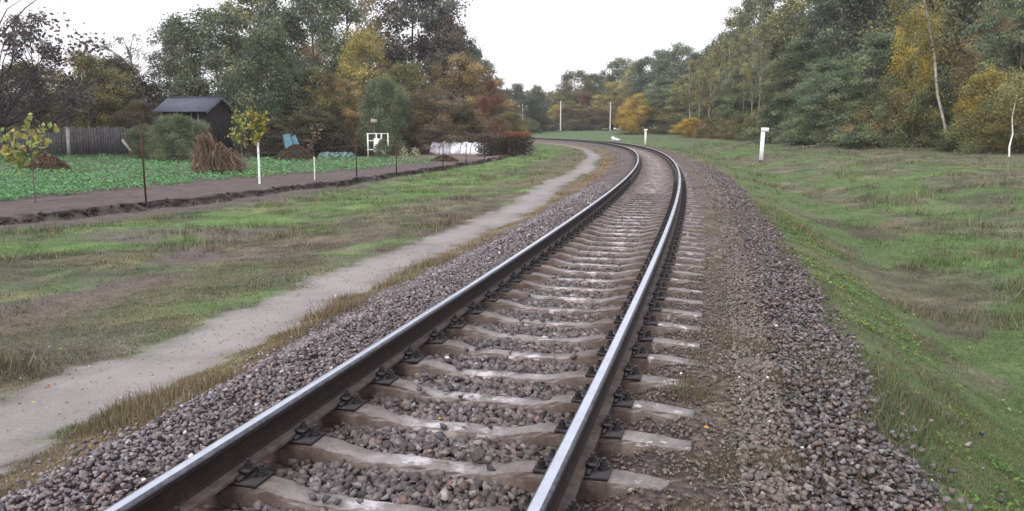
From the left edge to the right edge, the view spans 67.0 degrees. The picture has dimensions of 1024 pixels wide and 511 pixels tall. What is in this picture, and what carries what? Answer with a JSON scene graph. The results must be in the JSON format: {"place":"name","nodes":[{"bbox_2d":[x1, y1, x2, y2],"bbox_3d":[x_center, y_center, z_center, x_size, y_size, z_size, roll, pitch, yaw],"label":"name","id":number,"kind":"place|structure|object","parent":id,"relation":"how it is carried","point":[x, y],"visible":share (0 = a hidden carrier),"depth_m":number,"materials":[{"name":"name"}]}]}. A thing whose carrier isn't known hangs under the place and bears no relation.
{"place":"outdoors","nodes":[
{"label":"outdoors","id":0,"kind":"place"},
{"bbox_2d":[0,139,532,224],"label":"garden soil","id":1,"kind":"structure","parent":0,"point":[11,209],"depth_m":25.57,"materials":[{"name":"brown soil"}]},
{"bbox_2d":[0,113,59,202],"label":"sapling","id":2,"kind":"object","parent":1,"relation":"on","point":[13,154],"visible":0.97,"depth_m":20.33,"materials":[{"name":"yellow plant"}]},
{"bbox_2d":[20,152,72,171],"bbox_3d":[-21.305,-4.302,35.336,2.374,0.969,1.681,0,9,0],"label":"weed heap","id":3,"kind":"object","parent":1,"relation":"on","point":[45,160],"visible":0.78,"depth_m":35.02,"materials":[{"name":"brown plant"}]},
{"bbox_2d":[0,3,99,131],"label":"tree","id":4,"kind":"object","parent":1,"relation":"on","point":[32,67],"visible":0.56,"depth_m":48.47,"materials":[{"name":"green plant"}]},
{"bbox_2d":[0,58,105,145],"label":"tree","id":5,"kind":"object","parent":1,"relation":"on","point":[17,67],"visible":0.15,"depth_m":55.95,"materials":[{"name":"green plant"}]},
{"bbox_2d":[0,0,113,152],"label":"tree","id":6,"kind":"object","parent":1,"relation":"on","point":[50,55],"visible":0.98,"depth_m":43.01,"materials":[{"name":"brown plant"}]},
{"bbox_2d":[0,126,152,155],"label":"plank fence","id":7,"kind":"object","parent":1,"relation":"on","point":[79,147],"visible":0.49,"depth_m":48.86,"materials":[{"name":"grey wood"}]},
{"bbox_2d":[37,47,137,151],"bbox_3d":[-30.596,-11.140,55.943,6.243,7.606,6.827,6,11,34],"label":"tree","id":8,"kind":"object","parent":1,"relation":"on","point":[112,78],"visible":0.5,"depth_m":55.33,"materials":[{"name":"green plant"}]},
{"bbox_2d":[49,52,169,150],"bbox_3d":[-31.145,-11.822,60.723,13.170,8.074,12.734,2,10,11],"label":"tree","id":9,"kind":"object","parent":1,"relation":"on","point":[123,66],"visible":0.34,"depth_m":59.86,"materials":[{"name":"green plant"}]},
{"bbox_2d":[93,29,174,109],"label":"tree","id":10,"kind":"object","parent":1,"relation":"on","point":[128,52],"visible":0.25,"depth_m":63.86,"materials":[{"name":"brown plant"}]},
{"bbox_2d":[107,99,164,155],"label":"tree","id":11,"kind":"object","parent":1,"relation":"on","point":[146,116],"visible":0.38,"depth_m":52.62,"materials":[{"name":"green plant"}]},
{"bbox_2d":[123,123,160,159],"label":"bush","id":12,"kind":"object","parent":1,"relation":"on","point":[135,150],"visible":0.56,"depth_m":46.56,"materials":[{"name":"green plant"}]},
{"bbox_2d":[140,111,212,161],"bbox_3d":[-19.368,-6.837,44.990,3.995,3.040,5.228,-3,10,-17],"label":"bush","id":13,"kind":"object","parent":1,"relation":"on","point":[185,147],"visible":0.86,"depth_m":44.26,"materials":[{"name":"green plant"}]},
{"bbox_2d":[145,16,223,96],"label":"tree","id":14,"kind":"object","parent":1,"relation":"on","point":[166,72],"visible":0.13,"depth_m":70.56,"materials":[{"name":"green plant"}]},
{"bbox_2d":[152,96,237,157],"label":"garden shed","id":15,"kind":"structure","parent":1,"relation":"on","point":[215,111],"depth_m":48.46,"materials":[{"name":"brown wood"}]},
{"bbox_2d":[146,1,270,140],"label":"tree","id":16,"kind":"object","parent":1,"relation":"on","point":[203,35],"visible":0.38,"depth_m":62.34,"materials":[{"name":"green plant"}]},
{"bbox_2d":[188,127,251,173],"bbox_3d":[-13.103,-4.530,34.271,2.700,2.421,2.912,9,13,43],"label":"straw stook","id":17,"kind":"object","parent":1,"relation":"on","point":[226,160],"visible":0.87,"depth_m":33.90,"materials":[{"name":"brown plant"}]},
{"bbox_2d":[0,152,454,200],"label":"garden crop","id":18,"kind":"object","parent":1,"relation":"on","point":[7,191],"visible":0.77,"depth_m":32.97,"materials":[{"name":"green plant"}]},
{"bbox_2d":[0,122,484,201],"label":"wire fence","id":19,"kind":"object","parent":1,"relation":"on","point":[142,153],"visible":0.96,"depth_m":22.34,"materials":[{"name":"metal"}]},
{"bbox_2d":[246,105,269,183],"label":"sapling","id":20,"kind":"object","parent":1,"relation":"on","point":[257,124],"visible":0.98,"depth_m":27.14,"materials":[{"name":"plant"}]},
{"bbox_2d":[207,0,309,143],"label":"tree","id":21,"kind":"object","parent":1,"relation":"on","point":[247,12],"visible":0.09,"depth_m":80.56,"materials":[{"name":"green plant"}]},
{"bbox_2d":[233,116,304,158],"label":"bush","id":22,"kind":"object","parent":1,"relation":"on","point":[274,125],"visible":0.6,"depth_m":50.72,"materials":[{"name":"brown plant"}]},
{"bbox_2d":[209,23,329,154],"bbox_3d":[-17.753,-11.986,56.631,10.828,9.587,9.375,3,10,17],"label":"tree","id":23,"kind":"object","parent":1,"relation":"on","point":[255,63],"visible":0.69,"depth_m":55.18,"materials":[{"name":"green plant"}]},
{"bbox_2d":[248,0,372,118],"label":"tree","id":24,"kind":"object","parent":1,"relation":"on","point":[332,11],"visible":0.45,"depth_m":76.31,"materials":[{"name":"green plant"}]},
{"bbox_2d":[260,106,373,156],"bbox_3d":[-14.165,-8.723,55.133,8.792,3.740,8.502,7,12,36],"label":"bush","id":25,"kind":"object","parent":1,"relation":"on","point":[337,139],"visible":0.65,"depth_m":54.25,"materials":[{"name":"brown plant"}]},
{"bbox_2d":[276,65,360,147],"bbox_3d":[-14.891,-11.020,59.129,6.571,6.827,7.187,1,9,5],"label":"tree","id":26,"kind":"object","parent":1,"relation":"on","point":[323,88],"visible":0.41,"depth_m":57.93,"materials":[{"name":"green plant"}]},
{"bbox_2d":[310,78,372,154],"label":"tree","id":27,"kind":"object","parent":1,"relation":"on","point":[344,84],"visible":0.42,"depth_m":58.68,"materials":[{"name":"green plant"}]},
{"bbox_2d":[290,0,402,140],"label":"tree","id":28,"kind":"object","parent":1,"relation":"on","point":[375,23],"visible":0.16,"depth_m":88.02,"materials":[{"name":"green plant"}]},
{"bbox_2d":[314,24,407,133],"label":"tree","id":29,"kind":"object","parent":1,"relation":"on","point":[350,69],"visible":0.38,"depth_m":65.28,"materials":[{"name":"yellow plant"}]},
{"bbox_2d":[352,74,413,155],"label":"tree","id":30,"kind":"object","parent":1,"relation":"on","point":[379,97],"visible":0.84,"depth_m":56.31,"materials":[{"name":"green plant"}]},
{"bbox_2d":[369,60,440,151],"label":"tree","id":31,"kind":"object","parent":1,"relation":"on","point":[396,72],"visible":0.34,"depth_m":61.82,"materials":[{"name":"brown plant"}]},
{"bbox_2d":[331,0,516,136],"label":"tree","id":32,"kind":"object","parent":1,"relation":"on","point":[420,48],"visible":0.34,"depth_m":85.87,"materials":[{"name":"green plant"}]},
{"bbox_2d":[378,82,485,153],"bbox_3d":[-6.568,-10.845,61.562,9.216,6.056,10.534,-4,10,-21],"label":"bush","id":33,"kind":"object","parent":1,"relation":"on","point":[432,104],"visible":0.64,"depth_m":60.02,"materials":[{"name":"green plant"}]},
{"bbox_2d":[408,10,499,145],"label":"tree","id":34,"kind":"object","parent":1,"relation":"on","point":[458,30],"visible":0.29,"depth_m":84.02,"materials":[{"name":"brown plant"}]},
{"bbox_2d":[429,141,486,154],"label":"plastic tunnel","id":35,"kind":"structure","parent":1,"relation":"on","point":[454,149],"depth_m":58.29,"materials":[{"name":"white plastic"}]},
{"bbox_2d":[443,101,490,142],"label":"bush","id":36,"kind":"object","parent":1,"relation":"on","point":[468,110],"visible":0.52,"depth_m":60.72,"materials":[{"name":"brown plant"}]},
{"bbox_2d":[425,52,517,148],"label":"tree","id":37,"kind":"object","parent":1,"relation":"on","point":[468,68],"visible":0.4,"depth_m":68.09,"materials":[{"name":"brown plant"}]},
{"bbox_2d":[469,76,511,151],"bbox_3d":[-1.818,-11.901,64.900,4.720,6.762,4.219,1,9,6],"label":"bush","id":38,"kind":"object","parent":1,"relation":"on","point":[489,85],"visible":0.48,"depth_m":64.44,"materials":[{"name":"brown plant"}]},
{"bbox_2d":[473,133,514,155],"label":"hedge","id":39,"kind":"object","parent":1,"relation":"on","point":[494,144],"visible":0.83,"depth_m":55.66,"materials":[{"name":"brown plant"}]},
{"bbox_2d":[499,131,534,155],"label":"hedge","id":40,"kind":"object","parent":1,"relation":"on","point":[523,142],"visible":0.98,"depth_m":58.31,"materials":[{"name":"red plant"}]},
{"bbox_2d":[0,142,599,474],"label":"path","id":41,"kind":"structure","parent":0,"point":[44,418],"depth_m":6.97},
{"bbox_2d":[0,0,894,128],"label":"sky","id":42,"kind":"structure","parent":0,"point":[529,43],"materials":[{"name":"white"}]},
{"bbox_2d":[0,137,1023,510],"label":"ground","id":43,"kind":"structure","parent":0,"point":[120,283],"depth_m":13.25,"materials":[{"name":"green plant"}]},
{"bbox_2d":[0,145,625,510],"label":"verge grass","id":44,"kind":"structure","parent":43,"relation":"on","point":[132,409],"depth_m":10.52,"materials":[{"name":"green plant"}]},
{"bbox_2d":[0,139,1006,510],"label":"ballast bed","id":45,"kind":"object","parent":43,"relation":"on","point":[625,169],"visible":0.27,"depth_m":4.69,"materials":[{"name":"grey gravel"}]},
{"bbox_2d":[103,138,639,510],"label":"rail","id":46,"kind":"object","parent":45,"relation":"on","point":[195,481],"visible":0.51,"depth_m":4.43,"materials":[{"name":"silver metal"}]},
{"bbox_2d":[157,458,590,510],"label":"concrete sleeper","id":47,"kind":"object","parent":45,"relation":"on","point":[252,483],"visible":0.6,"depth_m":3.63,"materials":[{"name":"concrete"}]},
{"bbox_2d":[222,420,672,501],"bbox_3d":[-0.466,1.085,4.047,2.700,0.322,0.290,3,10,15],"label":"concrete sleeper","id":48,"kind":"object","parent":45,"relation":"on","point":[602,480],"visible":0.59,"depth_m":3.96,"materials":[{"name":"concrete"}]},
{"bbox_2d":[268,389,691,457],"bbox_3d":[-0.332,1.001,4.541,2.700,0.322,0.290,3,10,15],"label":"concrete sleeper","id":49,"kind":"object","parent":45,"relation":"on","point":[616,438],"visible":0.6,"depth_m":4.42,"materials":[{"name":"concrete"}]},
{"bbox_2d":[317,365,694,423],"bbox_3d":[-0.202,0.925,5.028,2.700,0.322,0.290,3,10,15],"label":"concrete sleeper","id":50,"kind":"object","parent":45,"relation":"on","point":[626,408],"visible":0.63,"depth_m":4.90,"materials":[{"name":"concrete"}]},
{"bbox_2d":[348,345,694,394],"bbox_3d":[-0.073,0.845,5.510,2.700,0.322,0.290,2,10,14],"label":"concrete sleeper","id":51,"kind":"object","parent":45,"relation":"on","point":[635,381],"visible":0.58,"depth_m":5.42,"materials":[{"name":"concrete"}]},
{"bbox_2d":[377,328,698,371],"bbox_3d":[0.059,0.762,6.005,2.700,0.322,0.290,2,10,14],"label":"concrete sleeper","id":52,"kind":"object","parent":45,"relation":"on","point":[641,358],"visible":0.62,"depth_m":5.91,"materials":[{"name":"concrete"}]},
{"bbox_2d":[418,300,700,334],"bbox_3d":[0.314,0.602,6.968,2.700,0.322,0.290,2,10,15],"label":"concrete sleeper","id":53,"kind":"object","parent":45,"relation":"on","point":[473,313],"visible":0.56,"depth_m":6.86,"materials":[{"name":"concrete"}]},
{"bbox_2d":[438,313,699,352],"bbox_3d":[0.185,0.687,6.480,2.700,0.322,0.290,2,10,15],"label":"concrete sleeper","id":54,"kind":"object","parent":45,"relation":"on","point":[461,328],"visible":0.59,"depth_m":6.38,"materials":[{"name":"concrete"}]},
{"bbox_2d":[457,280,702,307],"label":"concrete sleeper","id":55,"kind":"object","parent":45,"relation":"on","point":[507,291],"visible":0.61,"depth_m":7.86,"materials":[{"name":"concrete"}]},
{"bbox_2d":[476,289,701,320],"bbox_3d":[0.446,0.519,7.471,2.700,0.322,0.290,2,10,14],"label":"concrete sleeper","id":56,"kind":"object","parent":45,"relation":"on","point":[494,302],"visible":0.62,"depth_m":7.36,"materials":[{"name":"concrete"}]},
{"bbox_2d":[474,271,703,296],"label":"concrete sleeper","id":57,"kind":"object","parent":45,"relation":"on","point":[519,282],"visible":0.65,"depth_m":8.33,"materials":[{"name":"concrete"}]},
{"bbox_2d":[483,263,700,286],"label":"concrete sleeper","id":58,"kind":"object","parent":45,"relation":"on","point":[527,274],"visible":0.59,"depth_m":8.85,"materials":[{"name":"concrete"}]},
{"bbox_2d":[525,138,681,510],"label":"rail","id":59,"kind":"object","parent":45,"relation":"on","point":[558,487],"visible":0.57,"depth_m":4.46,"materials":[{"name":"silver metal"}]},
{"bbox_2d":[526,257,703,277],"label":"concrete sleeper","id":60,"kind":"object","parent":45,"relation":"on","point":[538,266],"visible":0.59,"depth_m":9.32,"materials":[{"name":"concrete"}]},
{"bbox_2d":[536,250,704,270],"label":"concrete sleeper","id":61,"kind":"object","parent":45,"relation":"on","point":[547,259],"visible":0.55,"depth_m":9.81,"materials":[{"name":"concrete"}]},
{"bbox_2d":[544,245,704,263],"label":"concrete sleeper","id":62,"kind":"object","parent":45,"relation":"on","point":[554,253],"visible":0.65,"depth_m":10.29,"materials":[{"name":"concrete"}]},
{"bbox_2d":[551,240,704,257],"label":"concrete sleeper","id":63,"kind":"object","parent":45,"relation":"on","point":[561,247],"visible":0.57,"depth_m":10.80,"materials":[{"name":"concrete"}]},
{"bbox_2d":[558,235,704,251],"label":"concrete sleeper","id":64,"kind":"object","parent":45,"relation":"on","point":[567,243],"visible":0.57,"depth_m":11.26,"materials":[{"name":"concrete"}]},
{"bbox_2d":[565,231,704,245],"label":"concrete sleeper","id":65,"kind":"object","parent":45,"relation":"on","point":[573,238],"visible":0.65,"depth_m":11.74,"materials":[{"name":"concrete"}]},
{"bbox_2d":[694,3,755,119],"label":"tree","id":66,"kind":"object","parent":43,"relation":"on","point":[728,23],"visible":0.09,"depth_m":114.25,"materials":[{"name":"green plant"}]},
{"bbox_2d":[710,62,766,138],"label":"tree","id":67,"kind":"object","parent":43,"relation":"on","point":[722,107],"visible":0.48,"depth_m":97.15,"materials":[{"name":"green plant"}]},
{"bbox_2d":[727,26,755,109],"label":"slender tree","id":68,"kind":"object","parent":43,"relation":"on","point":[736,67],"visible":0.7,"depth_m":96.21,"materials":[{"name":"green plant"}]},
{"bbox_2d":[714,0,785,124],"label":"tree","id":69,"kind":"object","parent":43,"relation":"on","point":[746,5],"visible":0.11,"depth_m":107.91,"materials":[{"name":"green plant"}]},
{"bbox_2d":[740,26,766,113],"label":"slender tree","id":70,"kind":"object","parent":43,"relation":"on","point":[752,91],"visible":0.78,"depth_m":92.77,"materials":[{"name":"green plant"}]},
{"bbox_2d":[718,0,804,125],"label":"tree","id":71,"kind":"object","parent":43,"relation":"on","point":[765,3],"visible":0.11,"depth_m":101.61,"materials":[{"name":"green plant"}]},
{"bbox_2d":[747,11,775,124],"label":"slender tree","id":72,"kind":"object","parent":43,"relation":"on","point":[761,25],"visible":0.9,"depth_m":88.99,"materials":[{"name":"green plant"}]},
{"bbox_2d":[750,91,802,143],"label":"bush","id":73,"kind":"object","parent":43,"relation":"on","point":[765,120],"visible":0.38,"depth_m":75.08,"materials":[{"name":"green plant"}]},
{"bbox_2d":[736,35,832,144],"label":"tree","id":74,"kind":"object","parent":43,"relation":"on","point":[797,44],"visible":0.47,"depth_m":73.66,"materials":[{"name":"green plant"}]},
{"bbox_2d":[747,0,841,118],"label":"tree","id":75,"kind":"object","parent":43,"relation":"on","point":[776,40],"visible":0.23,"depth_m":93.03,"materials":[{"name":"green plant"}]},
{"bbox_2d":[764,57,856,145],"bbox_3d":[25.966,-12.740,64.428,9.246,7.562,10.713,-2,10,-12],"label":"tree","id":76,"kind":"object","parent":43,"relation":"on","point":[810,98],"visible":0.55,"depth_m":64.30,"materials":[{"name":"green plant"}]},
{"bbox_2d":[768,0,888,104],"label":"tree","id":77,"kind":"object","parent":43,"relation":"on","point":[794,19],"visible":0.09,"depth_m":75.91,"materials":[{"name":"green plant"}]},
{"bbox_2d":[790,99,872,145],"bbox_3d":[26.818,-10.888,63.491,6.785,3.904,7.836,8,12,41],"label":"bush","id":78,"kind":"object","parent":43,"relation":"on","point":[808,127],"visible":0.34,"depth_m":63.20,"materials":[{"name":"green plant"}]},
{"bbox_2d":[797,0,926,122],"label":"tree","id":79,"kind":"object","parent":43,"relation":"on","point":[859,9],"visible":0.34,"depth_m":67.53,"materials":[{"name":"green plant"}]},
{"bbox_2d":[803,29,929,149],"bbox_3d":[25.786,-11.902,55.834,9.582,8.614,11.103,5,11,29],"label":"tree","id":80,"kind":"object","parent":43,"relation":"on","point":[879,41],"visible":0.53,"depth_m":55.33,"materials":[{"name":"green plant"}]},
{"bbox_2d":[758,200,1023,510],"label":"leafy weeds","id":81,"kind":"object","parent":43,"relation":"on","point":[907,338],"visible":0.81,"depth_m":7.62,"materials":[{"name":"green plant"}]},
{"bbox_2d":[838,71,951,149],"bbox_3d":[26.781,-9.978,53.681,6.493,6.033,6.794,-1,9,-9],"label":"bush","id":82,"kind":"object","parent":43,"relation":"on","point":[896,118],"visible":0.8,"depth_m":52.61,"materials":[{"name":"green plant"}]},
{"bbox_2d":[858,77,958,148],"bbox_3d":[28.720,-9.830,54.119,6.089,5.308,7.968,-6,11,-34],"label":"bush","id":83,"kind":"object","parent":43,"relation":"on","point":[948,109],"visible":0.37,"depth_m":52.81,"materials":[{"name":"green plant"}]},
{"bbox_2d":[880,2,952,147],"bbox_3d":[27.503,-12.073,52.632,4.286,10.210,4.621,0,9,1],"label":"tree","id":84,"kind":"object","parent":43,"relation":"on","point":[902,51],"visible":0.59,"depth_m":52.05,"materials":[{"name":"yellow plant"}]},
{"bbox_2d":[856,0,993,78],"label":"tree","id":85,"kind":"object","parent":43,"relation":"on","point":[898,23],"visible":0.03,"depth_m":62.65,"materials":[{"name":"green plant"}]},
{"bbox_2d":[881,0,976,146],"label":"birch tree","id":86,"kind":"object","parent":43,"relation":"on","point":[930,32],"visible":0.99,"depth_m":48.31,"materials":[{"name":"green plant"}]},
{"bbox_2d":[877,0,1023,144],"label":"tree","id":87,"kind":"object","parent":43,"relation":"on","point":[975,4],"visible":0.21,"depth_m":57.18,"materials":[{"name":"green plant"}]},
{"bbox_2d":[922,0,1023,150],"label":"tree","id":88,"kind":"object","parent":43,"relation":"on","point":[999,47],"visible":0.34,"depth_m":45.46,"materials":[{"name":"green plant"}]},
{"bbox_2d":[940,8,1018,138],"bbox_3d":[33.108,-12.168,53.913,7.967,9.732,6.240,5,11,30],"label":"tree","id":89,"kind":"object","parent":43,"relation":"on","point":[972,60],"visible":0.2,"depth_m":54.00,"materials":[{"name":"green plant"}]},
{"bbox_2d":[938,65,1021,152],"bbox_3d":[27.233,-8.400,44.879,3.912,5.118,4.218,-6,11,-32],"label":"bush","id":90,"kind":"object","parent":43,"relation":"on","point":[976,82],"visible":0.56,"depth_m":44.52,"materials":[{"name":"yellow plant"}]},
{"bbox_2d":[943,71,1023,154],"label":"bush","id":91,"kind":"object","parent":43,"relation":"on","point":[976,138],"visible":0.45,"depth_m":43.01,"materials":[{"name":"green plant"}]},
{"bbox_2d":[955,46,1023,156],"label":"birch tree","id":92,"kind":"object","parent":43,"relation":"on","point":[1013,100],"visible":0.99,"depth_m":37.79,"materials":[{"name":"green plant"}]},
{"bbox_2d":[982,91,1023,152],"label":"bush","id":93,"kind":"object","parent":43,"relation":"on","point":[1018,140],"visible":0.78,"depth_m":40.61,"materials":[{"name":"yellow plant"}]},
{"bbox_2d":[496,129,724,139],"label":"field","id":94,"kind":"structure","parent":0,"point":[576,134],"depth_m":142.38,"materials":[{"name":"green plant"}]},
{"bbox_2d":[501,82,534,121],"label":"tree","id":95,"kind":"object","parent":94,"relation":"on","point":[517,90],"visible":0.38,"depth_m":163.87,"materials":[{"name":"green plant"}]},
{"bbox_2d":[523,84,553,131],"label":"tree","id":96,"kind":"object","parent":94,"relation":"on","point":[537,91],"visible":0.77,"depth_m":167.68,"materials":[{"name":"green plant"}]},
{"bbox_2d":[549,101,590,130],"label":"tree","id":97,"kind":"object","parent":94,"relation":"on","point":[566,106],"visible":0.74,"depth_m":184.91,"materials":[{"name":"green plant"}]},
{"bbox_2d":[545,69,606,124],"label":"tree","id":98,"kind":"object","parent":94,"relation":"on","point":[563,95],"visible":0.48,"depth_m":192.98,"materials":[{"name":"green plant"}]},
{"bbox_2d":[559,104,620,130],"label":"bush","id":99,"kind":"object","parent":94,"relation":"on","point":[594,121],"visible":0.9,"depth_m":181.15,"materials":[{"name":"green plant"}]},
{"bbox_2d":[589,80,634,129],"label":"tree","id":100,"kind":"object","parent":94,"relation":"on","point":[615,98],"visible":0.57,"depth_m":182.73,"materials":[{"name":"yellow plant"}]},
{"bbox_2d":[590,56,646,129],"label":"tree","id":101,"kind":"object","parent":94,"relation":"on","point":[618,64],"visible":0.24,"depth_m":195.65,"materials":[{"name":"green plant"}]},
{"bbox_2d":[610,93,674,133],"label":"bush","id":102,"kind":"object","parent":94,"relation":"on","point":[631,104],"visible":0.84,"depth_m":145.99,"materials":[{"name":"yellow plant"}]},
{"bbox_2d":[618,47,685,124],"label":"tree","id":103,"kind":"object","parent":94,"relation":"on","point":[639,65],"visible":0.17,"depth_m":174.85,"materials":[{"name":"green plant"}]},
{"bbox_2d":[627,41,705,125],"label":"tree","id":104,"kind":"object","parent":94,"relation":"on","point":[670,65],"visible":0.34,"depth_m":165.91,"materials":[{"name":"green plant"}]},
{"bbox_2d":[625,76,708,133],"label":"tree","id":105,"kind":"object","parent":94,"relation":"on","point":[663,83],"visible":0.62,"depth_m":145.48,"materials":[{"name":"green plant"}]},
{"bbox_2d":[658,74,714,134],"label":"tree","id":106,"kind":"object","parent":94,"relation":"on","point":[677,117],"visible":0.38,"depth_m":137.06,"materials":[{"name":"green plant"}]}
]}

